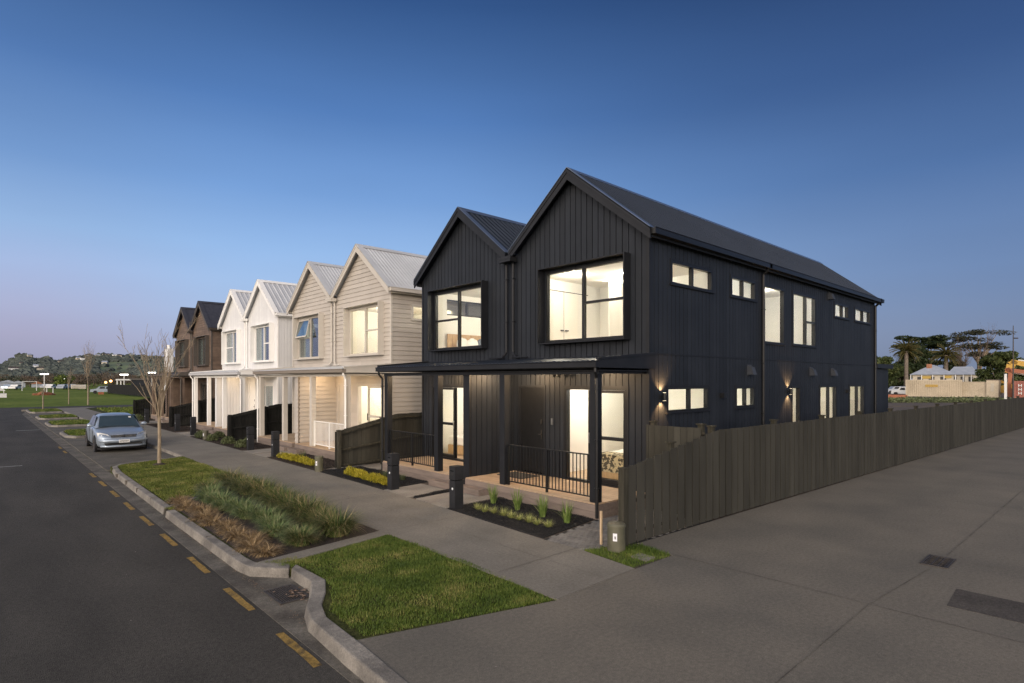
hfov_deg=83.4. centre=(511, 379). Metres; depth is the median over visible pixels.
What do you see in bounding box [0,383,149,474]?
ground
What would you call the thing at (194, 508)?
sedge clump
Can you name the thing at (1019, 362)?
digger
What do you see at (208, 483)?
sedge clump
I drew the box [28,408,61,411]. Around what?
lawn
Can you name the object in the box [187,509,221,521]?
sedge clump
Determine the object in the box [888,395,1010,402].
rough grass
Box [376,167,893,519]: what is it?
terrace house
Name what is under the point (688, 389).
window
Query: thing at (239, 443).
shrub
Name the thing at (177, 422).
letterbox
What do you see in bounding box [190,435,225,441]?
mulch chips
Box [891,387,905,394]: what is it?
car
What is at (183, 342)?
window
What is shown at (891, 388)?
car
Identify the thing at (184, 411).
side fence
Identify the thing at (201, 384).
sliding door
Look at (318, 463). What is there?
utility bollard
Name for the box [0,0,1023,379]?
sky
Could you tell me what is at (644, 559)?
valve cover
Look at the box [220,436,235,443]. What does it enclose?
shrub
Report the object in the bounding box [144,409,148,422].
letterbox
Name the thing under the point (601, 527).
timber stake
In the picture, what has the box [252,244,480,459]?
terrace house
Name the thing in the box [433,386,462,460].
sliding door
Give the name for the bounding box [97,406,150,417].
lawn
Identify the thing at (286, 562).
lawn
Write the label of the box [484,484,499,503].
strap leaf plant
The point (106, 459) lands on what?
parking bay
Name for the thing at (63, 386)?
car
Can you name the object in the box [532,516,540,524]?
tuft grass
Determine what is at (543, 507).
strap leaf plant
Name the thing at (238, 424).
side fence
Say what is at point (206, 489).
sedge clump
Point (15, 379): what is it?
winter tree
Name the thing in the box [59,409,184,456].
kerb
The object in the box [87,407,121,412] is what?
empty lot
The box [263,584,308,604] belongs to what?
kerb drain
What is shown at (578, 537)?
pavers
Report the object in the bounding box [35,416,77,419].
kerb
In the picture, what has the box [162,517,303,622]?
leaf litter
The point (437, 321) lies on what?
window
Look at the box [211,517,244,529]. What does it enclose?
sedge clump
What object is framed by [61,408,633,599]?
footpath
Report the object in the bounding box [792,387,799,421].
window
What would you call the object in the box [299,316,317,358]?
window
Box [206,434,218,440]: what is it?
shrub
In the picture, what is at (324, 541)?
planting bed
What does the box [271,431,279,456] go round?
letterbox
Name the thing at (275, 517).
sedge clump
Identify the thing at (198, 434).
shrub
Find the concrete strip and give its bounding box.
[260,530,388,562]
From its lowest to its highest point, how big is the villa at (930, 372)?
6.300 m
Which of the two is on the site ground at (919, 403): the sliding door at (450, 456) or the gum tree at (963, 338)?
the gum tree at (963, 338)
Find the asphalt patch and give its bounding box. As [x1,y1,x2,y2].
[947,589,1023,623]
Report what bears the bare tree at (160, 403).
on the tree pit
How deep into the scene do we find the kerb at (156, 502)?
14.38 m
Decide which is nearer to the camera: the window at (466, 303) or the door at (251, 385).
the window at (466, 303)
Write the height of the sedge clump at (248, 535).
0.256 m
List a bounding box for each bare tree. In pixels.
[39,385,46,408]
[66,369,74,403]
[81,340,95,404]
[117,315,199,462]
[947,336,978,366]
[973,322,995,379]
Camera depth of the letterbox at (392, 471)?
14.36 m
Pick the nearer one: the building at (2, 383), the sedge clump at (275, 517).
the sedge clump at (275, 517)
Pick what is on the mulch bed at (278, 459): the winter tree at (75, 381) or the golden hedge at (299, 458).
the golden hedge at (299, 458)
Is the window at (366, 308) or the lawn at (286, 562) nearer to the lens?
the lawn at (286, 562)
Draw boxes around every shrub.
[135,414,143,419]
[195,430,210,437]
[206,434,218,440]
[213,431,224,437]
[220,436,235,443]
[234,439,246,447]
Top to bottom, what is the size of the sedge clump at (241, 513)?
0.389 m
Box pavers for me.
[548,509,685,549]
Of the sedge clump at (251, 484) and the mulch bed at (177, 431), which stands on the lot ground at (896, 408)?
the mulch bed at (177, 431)
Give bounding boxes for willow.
[51,374,75,385]
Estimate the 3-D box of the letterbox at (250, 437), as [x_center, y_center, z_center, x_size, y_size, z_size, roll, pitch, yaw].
[-10.275,2.297,22.579,0.240,0.905,0.206,0,0,-43]
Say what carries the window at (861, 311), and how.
in the terrace house at (613, 317)
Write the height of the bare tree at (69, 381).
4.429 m
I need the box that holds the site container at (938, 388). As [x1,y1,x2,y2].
[906,380,962,396]
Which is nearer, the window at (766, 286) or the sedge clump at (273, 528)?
the sedge clump at (273, 528)
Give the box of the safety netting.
[888,395,907,397]
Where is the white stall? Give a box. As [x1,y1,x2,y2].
[0,388,6,397]
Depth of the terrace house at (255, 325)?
30.01 m
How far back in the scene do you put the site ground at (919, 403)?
66.27 m
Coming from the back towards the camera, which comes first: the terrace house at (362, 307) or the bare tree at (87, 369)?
the bare tree at (87, 369)
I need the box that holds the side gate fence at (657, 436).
[646,420,706,510]
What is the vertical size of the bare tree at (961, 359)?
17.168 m
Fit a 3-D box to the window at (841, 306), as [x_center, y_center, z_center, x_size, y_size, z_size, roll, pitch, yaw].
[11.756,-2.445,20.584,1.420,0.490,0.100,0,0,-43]
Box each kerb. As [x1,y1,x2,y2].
[26,410,62,412]
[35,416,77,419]
[45,422,86,426]
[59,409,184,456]
[59,431,84,437]
[112,456,182,513]
[165,510,289,577]
[291,565,407,682]
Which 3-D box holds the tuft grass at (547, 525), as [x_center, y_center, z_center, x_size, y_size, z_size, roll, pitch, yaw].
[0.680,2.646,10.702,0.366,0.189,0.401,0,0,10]
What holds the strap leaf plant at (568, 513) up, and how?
on the mulch bed at (521, 530)
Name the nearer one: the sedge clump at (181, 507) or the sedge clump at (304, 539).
the sedge clump at (304, 539)
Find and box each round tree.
[972,351,1023,385]
[1015,357,1023,380]
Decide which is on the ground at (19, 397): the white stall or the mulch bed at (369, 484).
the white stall
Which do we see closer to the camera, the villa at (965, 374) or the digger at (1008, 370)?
the digger at (1008, 370)
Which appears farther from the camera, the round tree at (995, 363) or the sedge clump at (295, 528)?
the round tree at (995, 363)
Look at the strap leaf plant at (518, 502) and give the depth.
12.04 m
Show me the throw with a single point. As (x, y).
(612, 462)
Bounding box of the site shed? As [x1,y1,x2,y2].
[962,379,1001,397]
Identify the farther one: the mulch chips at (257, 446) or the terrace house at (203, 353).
the terrace house at (203, 353)
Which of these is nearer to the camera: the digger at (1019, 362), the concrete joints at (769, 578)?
the concrete joints at (769, 578)
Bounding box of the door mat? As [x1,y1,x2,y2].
[497,471,538,478]
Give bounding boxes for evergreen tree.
[891,334,955,370]
[900,346,933,372]
[943,353,965,370]
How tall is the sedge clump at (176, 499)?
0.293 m
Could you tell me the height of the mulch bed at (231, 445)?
0.406 m
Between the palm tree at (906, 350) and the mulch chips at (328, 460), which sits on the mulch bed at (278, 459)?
the mulch chips at (328, 460)
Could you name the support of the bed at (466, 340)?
on the terrace house at (613, 317)
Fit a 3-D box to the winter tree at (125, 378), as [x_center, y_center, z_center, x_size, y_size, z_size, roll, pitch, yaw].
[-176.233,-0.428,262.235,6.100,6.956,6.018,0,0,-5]
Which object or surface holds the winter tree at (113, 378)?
on the ground at (19, 397)
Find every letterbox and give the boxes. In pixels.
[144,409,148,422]
[175,414,179,430]
[190,417,195,434]
[246,427,253,449]
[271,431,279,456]
[387,453,398,489]
[449,465,462,508]
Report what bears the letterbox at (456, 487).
on the mulch bed at (521, 530)
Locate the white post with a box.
[1004,374,1006,398]
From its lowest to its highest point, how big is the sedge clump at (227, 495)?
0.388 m
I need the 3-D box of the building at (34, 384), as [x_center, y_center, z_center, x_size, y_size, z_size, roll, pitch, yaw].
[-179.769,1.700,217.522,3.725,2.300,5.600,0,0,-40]
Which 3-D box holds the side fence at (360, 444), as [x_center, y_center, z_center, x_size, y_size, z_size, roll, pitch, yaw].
[-2.848,1.913,20.024,6.975,1.675,0.269,0,0,-43]
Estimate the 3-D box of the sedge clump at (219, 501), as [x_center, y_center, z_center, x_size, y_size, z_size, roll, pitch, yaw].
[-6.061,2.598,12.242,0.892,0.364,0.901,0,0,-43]
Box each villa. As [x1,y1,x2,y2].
[910,364,956,379]
[950,366,977,381]
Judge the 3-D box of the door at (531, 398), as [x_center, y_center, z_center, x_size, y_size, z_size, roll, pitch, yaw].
[0.553,1.305,15.051,0.120,2.230,0.900,0,0,-43]
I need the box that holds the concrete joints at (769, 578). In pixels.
[155,438,1023,682]
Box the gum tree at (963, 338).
[947,329,1015,377]
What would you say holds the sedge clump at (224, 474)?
on the planting bed at (324, 541)
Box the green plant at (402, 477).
[400,472,406,479]
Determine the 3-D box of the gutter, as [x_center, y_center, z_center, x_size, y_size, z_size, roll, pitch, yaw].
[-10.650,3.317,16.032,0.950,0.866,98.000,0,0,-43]
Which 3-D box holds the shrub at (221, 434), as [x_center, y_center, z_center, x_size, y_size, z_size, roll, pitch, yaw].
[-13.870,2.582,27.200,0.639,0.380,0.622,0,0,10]
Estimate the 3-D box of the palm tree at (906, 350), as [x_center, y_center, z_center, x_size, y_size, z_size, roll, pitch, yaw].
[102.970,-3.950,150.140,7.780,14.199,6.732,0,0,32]
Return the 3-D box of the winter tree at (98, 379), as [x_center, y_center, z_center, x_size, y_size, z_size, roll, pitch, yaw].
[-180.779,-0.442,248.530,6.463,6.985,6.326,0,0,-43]
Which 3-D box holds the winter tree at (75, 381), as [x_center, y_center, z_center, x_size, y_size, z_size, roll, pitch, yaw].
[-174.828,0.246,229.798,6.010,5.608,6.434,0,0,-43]
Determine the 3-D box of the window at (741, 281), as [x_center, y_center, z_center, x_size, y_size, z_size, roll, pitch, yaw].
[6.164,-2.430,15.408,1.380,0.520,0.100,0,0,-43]
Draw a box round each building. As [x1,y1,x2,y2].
[0,380,12,386]
[8,381,24,386]
[31,381,41,386]
[129,378,159,385]
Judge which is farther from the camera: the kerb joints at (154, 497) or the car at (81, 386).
the car at (81, 386)
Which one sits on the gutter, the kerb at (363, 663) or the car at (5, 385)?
the kerb at (363, 663)
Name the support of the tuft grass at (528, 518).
on the mulch bed at (521, 530)
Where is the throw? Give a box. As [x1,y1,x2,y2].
[602,451,622,473]
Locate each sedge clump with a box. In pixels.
[163,492,193,503]
[171,501,199,510]
[172,497,196,505]
[182,502,214,512]
[187,505,219,515]
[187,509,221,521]
[192,477,224,492]
[193,487,227,502]
[195,481,227,496]
[198,512,229,526]
[200,488,237,504]
[202,465,248,485]
[211,494,243,510]
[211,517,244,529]
[214,522,248,535]
[217,495,257,514]
[218,526,256,541]
[219,470,256,490]
[225,469,275,494]
[227,498,266,520]
[231,472,286,498]
[231,534,276,552]
[232,529,273,543]
[246,503,284,523]
[247,540,285,557]
[248,480,296,503]
[251,482,302,507]
[251,509,293,530]
[256,517,293,537]
[262,487,314,515]
[274,489,337,524]
[274,521,315,543]
[278,523,322,547]
[289,501,346,528]
[303,502,376,538]
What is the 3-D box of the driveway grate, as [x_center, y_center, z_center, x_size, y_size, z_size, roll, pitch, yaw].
[6.435,2.742,8.682,0.620,0.014,0.340,0,0,-43]
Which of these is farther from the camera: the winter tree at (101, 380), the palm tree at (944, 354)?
the winter tree at (101, 380)
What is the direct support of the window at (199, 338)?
in the terrace house at (203, 353)
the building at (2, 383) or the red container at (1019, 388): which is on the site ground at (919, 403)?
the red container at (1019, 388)
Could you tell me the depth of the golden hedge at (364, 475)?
15.67 m
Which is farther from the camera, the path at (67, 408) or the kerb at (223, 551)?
the path at (67, 408)
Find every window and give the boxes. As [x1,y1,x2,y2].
[179,341,184,366]
[198,338,204,364]
[226,332,235,363]
[255,325,268,361]
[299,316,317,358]
[350,305,377,354]
[413,305,453,319]
[435,286,480,349]
[447,300,480,317]
[546,259,622,341]
[668,387,707,411]
[672,261,711,290]
[732,276,754,299]
[736,387,754,407]
[765,285,783,343]
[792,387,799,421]
[793,292,815,346]
[820,386,836,417]
[835,303,848,318]
[850,385,863,414]
[855,308,869,323]
[922,375,951,378]
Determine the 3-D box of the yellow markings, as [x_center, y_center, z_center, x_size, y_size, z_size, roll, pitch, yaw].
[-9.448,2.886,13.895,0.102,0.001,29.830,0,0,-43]
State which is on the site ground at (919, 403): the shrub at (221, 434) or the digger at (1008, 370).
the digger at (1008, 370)
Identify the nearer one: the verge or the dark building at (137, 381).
the verge
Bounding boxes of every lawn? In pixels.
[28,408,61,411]
[39,413,77,417]
[49,419,89,424]
[64,428,85,435]
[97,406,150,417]
[118,456,227,500]
[257,556,299,564]
[582,542,669,567]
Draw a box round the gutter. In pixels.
[22,412,364,682]
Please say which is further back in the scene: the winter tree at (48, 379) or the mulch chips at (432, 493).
the winter tree at (48, 379)
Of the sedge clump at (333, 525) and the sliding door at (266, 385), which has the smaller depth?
the sedge clump at (333, 525)
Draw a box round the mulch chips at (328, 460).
[270,453,334,468]
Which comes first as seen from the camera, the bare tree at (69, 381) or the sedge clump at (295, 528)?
the sedge clump at (295, 528)
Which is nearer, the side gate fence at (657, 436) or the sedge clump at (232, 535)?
the sedge clump at (232, 535)
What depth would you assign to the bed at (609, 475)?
14.04 m
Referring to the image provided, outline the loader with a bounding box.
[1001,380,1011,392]
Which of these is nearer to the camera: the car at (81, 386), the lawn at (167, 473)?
the lawn at (167, 473)
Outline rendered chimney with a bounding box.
[164,345,172,394]
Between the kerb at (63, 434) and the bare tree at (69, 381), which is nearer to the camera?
the kerb at (63, 434)
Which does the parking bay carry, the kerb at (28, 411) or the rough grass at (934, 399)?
the kerb at (28, 411)
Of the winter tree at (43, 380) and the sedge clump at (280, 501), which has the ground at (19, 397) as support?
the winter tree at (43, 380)
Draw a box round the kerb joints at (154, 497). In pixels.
[116,473,240,554]
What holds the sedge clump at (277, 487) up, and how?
on the planting bed at (324, 541)
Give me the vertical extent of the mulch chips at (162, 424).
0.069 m
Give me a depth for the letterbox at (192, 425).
28.55 m
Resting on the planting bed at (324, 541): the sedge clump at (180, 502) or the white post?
the sedge clump at (180, 502)
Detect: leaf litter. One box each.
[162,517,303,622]
[273,587,308,600]
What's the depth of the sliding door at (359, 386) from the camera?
21.45 m
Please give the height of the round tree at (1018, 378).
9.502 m
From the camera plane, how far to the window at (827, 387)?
19.73 m
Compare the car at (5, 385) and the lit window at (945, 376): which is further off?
the car at (5, 385)
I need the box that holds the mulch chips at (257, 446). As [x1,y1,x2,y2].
[215,442,270,448]
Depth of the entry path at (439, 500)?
14.12 m
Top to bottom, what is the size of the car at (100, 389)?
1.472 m
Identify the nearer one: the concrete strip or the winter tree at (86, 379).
the concrete strip
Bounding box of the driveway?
[357,428,1023,682]
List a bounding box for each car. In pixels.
[1,384,14,387]
[8,384,21,389]
[45,384,55,388]
[56,384,66,388]
[78,385,85,389]
[85,413,146,451]
[90,386,106,393]
[888,386,905,393]
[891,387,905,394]
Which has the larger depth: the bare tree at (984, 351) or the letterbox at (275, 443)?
the bare tree at (984, 351)
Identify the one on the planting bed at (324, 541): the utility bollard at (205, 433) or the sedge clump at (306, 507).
the sedge clump at (306, 507)
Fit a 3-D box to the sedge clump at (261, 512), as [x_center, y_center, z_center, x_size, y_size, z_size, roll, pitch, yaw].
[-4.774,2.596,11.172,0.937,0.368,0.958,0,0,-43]
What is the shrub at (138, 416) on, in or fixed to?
on the mulch bed
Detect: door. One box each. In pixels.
[200,383,206,399]
[249,383,254,410]
[265,384,272,405]
[338,385,343,429]
[358,385,380,424]
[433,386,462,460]
[520,387,543,473]
[550,290,576,339]
[565,388,626,486]
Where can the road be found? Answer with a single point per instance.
(75, 599)
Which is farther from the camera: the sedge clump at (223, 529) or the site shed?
the site shed
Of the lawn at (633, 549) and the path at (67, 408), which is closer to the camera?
the lawn at (633, 549)
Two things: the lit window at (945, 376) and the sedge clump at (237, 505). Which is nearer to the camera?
the sedge clump at (237, 505)
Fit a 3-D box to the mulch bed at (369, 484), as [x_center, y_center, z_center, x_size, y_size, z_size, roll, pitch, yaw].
[-4.012,2.947,16.324,1.450,0.406,3.910,0,0,-43]
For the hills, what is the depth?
1042.41 m
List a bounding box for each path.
[21,407,95,410]
[139,421,489,507]
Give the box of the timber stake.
[600,511,602,544]
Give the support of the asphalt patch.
on the driveway
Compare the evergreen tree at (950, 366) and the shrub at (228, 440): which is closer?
the shrub at (228, 440)
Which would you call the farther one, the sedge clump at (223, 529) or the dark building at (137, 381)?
the dark building at (137, 381)
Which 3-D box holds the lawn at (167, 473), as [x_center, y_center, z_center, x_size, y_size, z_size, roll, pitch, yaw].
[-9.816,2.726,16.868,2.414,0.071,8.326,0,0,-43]
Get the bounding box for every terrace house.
[148,301,224,422]
[188,279,317,435]
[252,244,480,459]
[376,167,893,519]
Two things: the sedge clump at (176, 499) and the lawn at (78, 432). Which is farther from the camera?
the lawn at (78, 432)
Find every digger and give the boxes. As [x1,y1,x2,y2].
[1005,367,1023,396]
[1006,359,1023,372]
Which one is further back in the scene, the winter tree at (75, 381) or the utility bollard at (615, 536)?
the winter tree at (75, 381)
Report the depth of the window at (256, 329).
29.92 m
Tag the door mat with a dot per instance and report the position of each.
(521, 475)
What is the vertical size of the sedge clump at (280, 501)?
0.595 m
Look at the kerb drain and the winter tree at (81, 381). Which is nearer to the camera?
the kerb drain
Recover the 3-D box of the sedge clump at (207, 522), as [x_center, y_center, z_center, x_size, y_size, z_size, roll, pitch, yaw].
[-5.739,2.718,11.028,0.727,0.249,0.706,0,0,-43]
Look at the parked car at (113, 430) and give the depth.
23.28 m
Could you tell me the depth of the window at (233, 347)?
33.03 m
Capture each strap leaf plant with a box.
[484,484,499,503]
[510,489,525,510]
[535,493,549,516]
[559,501,572,522]
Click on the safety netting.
(893, 396)
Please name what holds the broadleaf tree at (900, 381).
on the site ground at (919, 403)
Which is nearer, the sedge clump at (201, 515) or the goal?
the sedge clump at (201, 515)
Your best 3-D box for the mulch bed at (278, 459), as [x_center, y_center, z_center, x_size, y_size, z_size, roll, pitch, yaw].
[-6.817,2.947,19.376,1.400,0.406,4.100,0,0,-43]
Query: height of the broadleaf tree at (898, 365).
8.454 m
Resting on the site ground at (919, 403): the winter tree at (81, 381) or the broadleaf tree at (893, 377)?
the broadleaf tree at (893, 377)
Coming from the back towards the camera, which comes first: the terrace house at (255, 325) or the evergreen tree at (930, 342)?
the evergreen tree at (930, 342)
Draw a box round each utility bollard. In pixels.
[202,430,208,439]
[315,456,322,471]
[607,521,625,552]
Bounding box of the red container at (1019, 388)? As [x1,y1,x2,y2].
[1014,381,1023,397]
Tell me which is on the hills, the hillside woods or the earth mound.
the hillside woods
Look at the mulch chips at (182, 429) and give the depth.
32.15 m
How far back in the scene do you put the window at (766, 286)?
17.15 m
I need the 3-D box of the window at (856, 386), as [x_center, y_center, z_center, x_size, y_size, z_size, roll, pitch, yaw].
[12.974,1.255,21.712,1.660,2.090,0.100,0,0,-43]
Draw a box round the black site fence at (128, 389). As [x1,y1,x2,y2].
[107,384,158,396]
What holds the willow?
on the ground at (19, 397)
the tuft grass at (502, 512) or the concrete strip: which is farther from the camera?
the tuft grass at (502, 512)
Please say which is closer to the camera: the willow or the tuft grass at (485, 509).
the tuft grass at (485, 509)
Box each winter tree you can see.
[3,375,22,381]
[22,376,39,386]
[40,374,53,383]
[42,373,56,383]
[52,372,67,382]
[68,374,83,384]
[72,375,89,384]
[77,372,92,385]
[90,371,102,386]
[93,373,109,385]
[100,370,117,383]
[112,374,125,384]
[117,372,132,384]
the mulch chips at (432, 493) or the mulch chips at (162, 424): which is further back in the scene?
the mulch chips at (162, 424)
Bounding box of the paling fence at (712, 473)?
[617,396,1023,546]
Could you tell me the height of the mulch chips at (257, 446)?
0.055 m
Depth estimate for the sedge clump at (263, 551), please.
9.12 m
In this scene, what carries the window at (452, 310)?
in the terrace house at (362, 307)
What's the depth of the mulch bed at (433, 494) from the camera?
13.80 m
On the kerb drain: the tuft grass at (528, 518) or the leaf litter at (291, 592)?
the leaf litter at (291, 592)
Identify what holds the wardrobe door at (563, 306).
in the terrace house at (613, 317)
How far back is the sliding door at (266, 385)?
29.09 m
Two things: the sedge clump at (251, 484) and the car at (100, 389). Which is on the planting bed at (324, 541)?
the sedge clump at (251, 484)
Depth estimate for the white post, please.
57.93 m
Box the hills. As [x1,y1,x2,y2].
[87,359,150,372]
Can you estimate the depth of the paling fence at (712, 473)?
13.11 m
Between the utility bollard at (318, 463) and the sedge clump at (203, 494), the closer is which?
the sedge clump at (203, 494)
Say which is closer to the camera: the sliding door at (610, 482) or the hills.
the sliding door at (610, 482)
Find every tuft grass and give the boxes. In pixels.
[479,505,489,511]
[495,507,507,515]
[504,508,516,517]
[523,512,536,522]
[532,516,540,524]
[543,519,553,527]
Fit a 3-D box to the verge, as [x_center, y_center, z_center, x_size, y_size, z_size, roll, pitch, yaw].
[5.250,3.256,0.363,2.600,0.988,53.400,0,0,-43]
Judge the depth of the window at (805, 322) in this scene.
18.35 m
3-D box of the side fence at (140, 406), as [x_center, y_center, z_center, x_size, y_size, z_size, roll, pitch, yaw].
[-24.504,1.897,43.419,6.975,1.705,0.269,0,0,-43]
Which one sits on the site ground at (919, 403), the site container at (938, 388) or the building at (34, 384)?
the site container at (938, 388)
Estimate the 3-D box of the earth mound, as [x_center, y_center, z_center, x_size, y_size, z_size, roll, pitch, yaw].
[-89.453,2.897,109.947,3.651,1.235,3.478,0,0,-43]
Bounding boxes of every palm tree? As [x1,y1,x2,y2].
[889,338,924,385]
[929,342,961,369]
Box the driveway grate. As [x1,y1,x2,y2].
[920,554,956,568]
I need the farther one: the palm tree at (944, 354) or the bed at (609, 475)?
the palm tree at (944, 354)
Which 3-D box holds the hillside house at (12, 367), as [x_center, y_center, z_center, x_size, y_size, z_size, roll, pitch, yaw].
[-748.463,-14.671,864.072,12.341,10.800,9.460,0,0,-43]
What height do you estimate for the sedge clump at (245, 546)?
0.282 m
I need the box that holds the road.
[0,405,350,682]
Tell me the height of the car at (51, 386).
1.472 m
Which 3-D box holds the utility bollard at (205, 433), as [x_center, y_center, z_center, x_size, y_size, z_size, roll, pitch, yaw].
[-14.055,2.536,26.371,0.247,0.428,0.247,0,0,-43]
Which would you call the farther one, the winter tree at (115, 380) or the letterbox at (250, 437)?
the winter tree at (115, 380)
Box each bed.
[163,427,198,431]
[169,486,377,561]
[215,442,270,449]
[267,454,334,470]
[321,466,426,489]
[413,491,448,497]
[447,334,480,346]
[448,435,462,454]
[448,498,592,537]
[544,520,712,550]
[602,449,622,479]
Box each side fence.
[133,395,165,417]
[169,398,214,426]
[227,404,291,440]
[335,412,421,468]
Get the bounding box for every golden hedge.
[276,452,314,465]
[344,466,386,484]
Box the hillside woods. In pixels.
[0,352,175,382]
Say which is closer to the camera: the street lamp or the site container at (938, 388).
the street lamp
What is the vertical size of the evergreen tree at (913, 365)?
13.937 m
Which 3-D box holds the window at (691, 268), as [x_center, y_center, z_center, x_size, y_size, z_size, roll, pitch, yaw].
[4.245,-2.430,13.631,1.850,0.520,0.100,0,0,-43]
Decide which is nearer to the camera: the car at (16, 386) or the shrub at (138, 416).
the shrub at (138, 416)
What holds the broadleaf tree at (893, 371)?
on the site ground at (919, 403)
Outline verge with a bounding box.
[110,457,554,639]
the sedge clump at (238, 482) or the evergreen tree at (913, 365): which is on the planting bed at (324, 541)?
the sedge clump at (238, 482)
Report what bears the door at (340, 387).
in the terrace house at (362, 307)
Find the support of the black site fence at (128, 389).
on the ground at (19, 397)
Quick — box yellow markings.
[58,447,321,667]
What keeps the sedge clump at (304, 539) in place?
on the planting bed at (324, 541)
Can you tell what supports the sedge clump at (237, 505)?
on the planting bed at (324, 541)
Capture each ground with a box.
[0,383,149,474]
[155,406,1020,568]
[888,393,1011,405]
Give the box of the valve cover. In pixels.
[631,553,654,562]
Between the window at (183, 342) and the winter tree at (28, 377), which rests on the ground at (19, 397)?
the winter tree at (28, 377)
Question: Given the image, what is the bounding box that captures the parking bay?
[24,411,175,471]
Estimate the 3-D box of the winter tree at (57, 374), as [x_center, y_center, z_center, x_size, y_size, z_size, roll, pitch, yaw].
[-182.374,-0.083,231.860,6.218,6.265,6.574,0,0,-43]
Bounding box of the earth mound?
[32,392,55,394]
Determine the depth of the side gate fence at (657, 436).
11.89 m
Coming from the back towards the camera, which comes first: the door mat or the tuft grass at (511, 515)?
the door mat
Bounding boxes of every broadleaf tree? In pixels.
[877,355,902,387]
[877,360,899,382]
[891,363,912,383]
[895,367,912,385]
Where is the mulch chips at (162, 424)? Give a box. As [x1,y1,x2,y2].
[146,423,174,426]
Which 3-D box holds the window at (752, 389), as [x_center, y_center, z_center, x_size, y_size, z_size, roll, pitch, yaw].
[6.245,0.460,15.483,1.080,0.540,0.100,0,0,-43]
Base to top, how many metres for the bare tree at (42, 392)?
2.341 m
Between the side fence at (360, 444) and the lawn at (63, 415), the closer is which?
the side fence at (360, 444)
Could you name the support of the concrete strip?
on the verge
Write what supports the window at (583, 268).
in the terrace house at (613, 317)
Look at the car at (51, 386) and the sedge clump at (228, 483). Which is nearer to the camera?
the sedge clump at (228, 483)
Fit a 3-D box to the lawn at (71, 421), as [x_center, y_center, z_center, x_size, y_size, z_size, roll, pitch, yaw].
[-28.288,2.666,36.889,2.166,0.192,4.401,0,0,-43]
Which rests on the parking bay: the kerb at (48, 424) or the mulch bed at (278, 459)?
the kerb at (48, 424)
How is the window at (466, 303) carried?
in the terrace house at (613, 317)
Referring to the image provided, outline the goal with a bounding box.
[22,381,36,390]
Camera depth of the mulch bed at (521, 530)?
11.21 m
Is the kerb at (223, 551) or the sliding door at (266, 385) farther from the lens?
the sliding door at (266, 385)
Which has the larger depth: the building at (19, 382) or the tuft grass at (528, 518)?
the building at (19, 382)
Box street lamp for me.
[1012,326,1017,397]
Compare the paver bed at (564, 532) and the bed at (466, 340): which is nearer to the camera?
the paver bed at (564, 532)
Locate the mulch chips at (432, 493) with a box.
[415,489,448,497]
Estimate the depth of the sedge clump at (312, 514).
10.78 m
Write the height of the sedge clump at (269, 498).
0.601 m
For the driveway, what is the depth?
7.01 m
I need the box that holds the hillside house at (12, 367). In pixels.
[8,366,18,369]
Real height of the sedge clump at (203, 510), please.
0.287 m
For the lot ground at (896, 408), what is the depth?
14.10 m
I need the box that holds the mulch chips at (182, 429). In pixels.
[161,426,197,430]

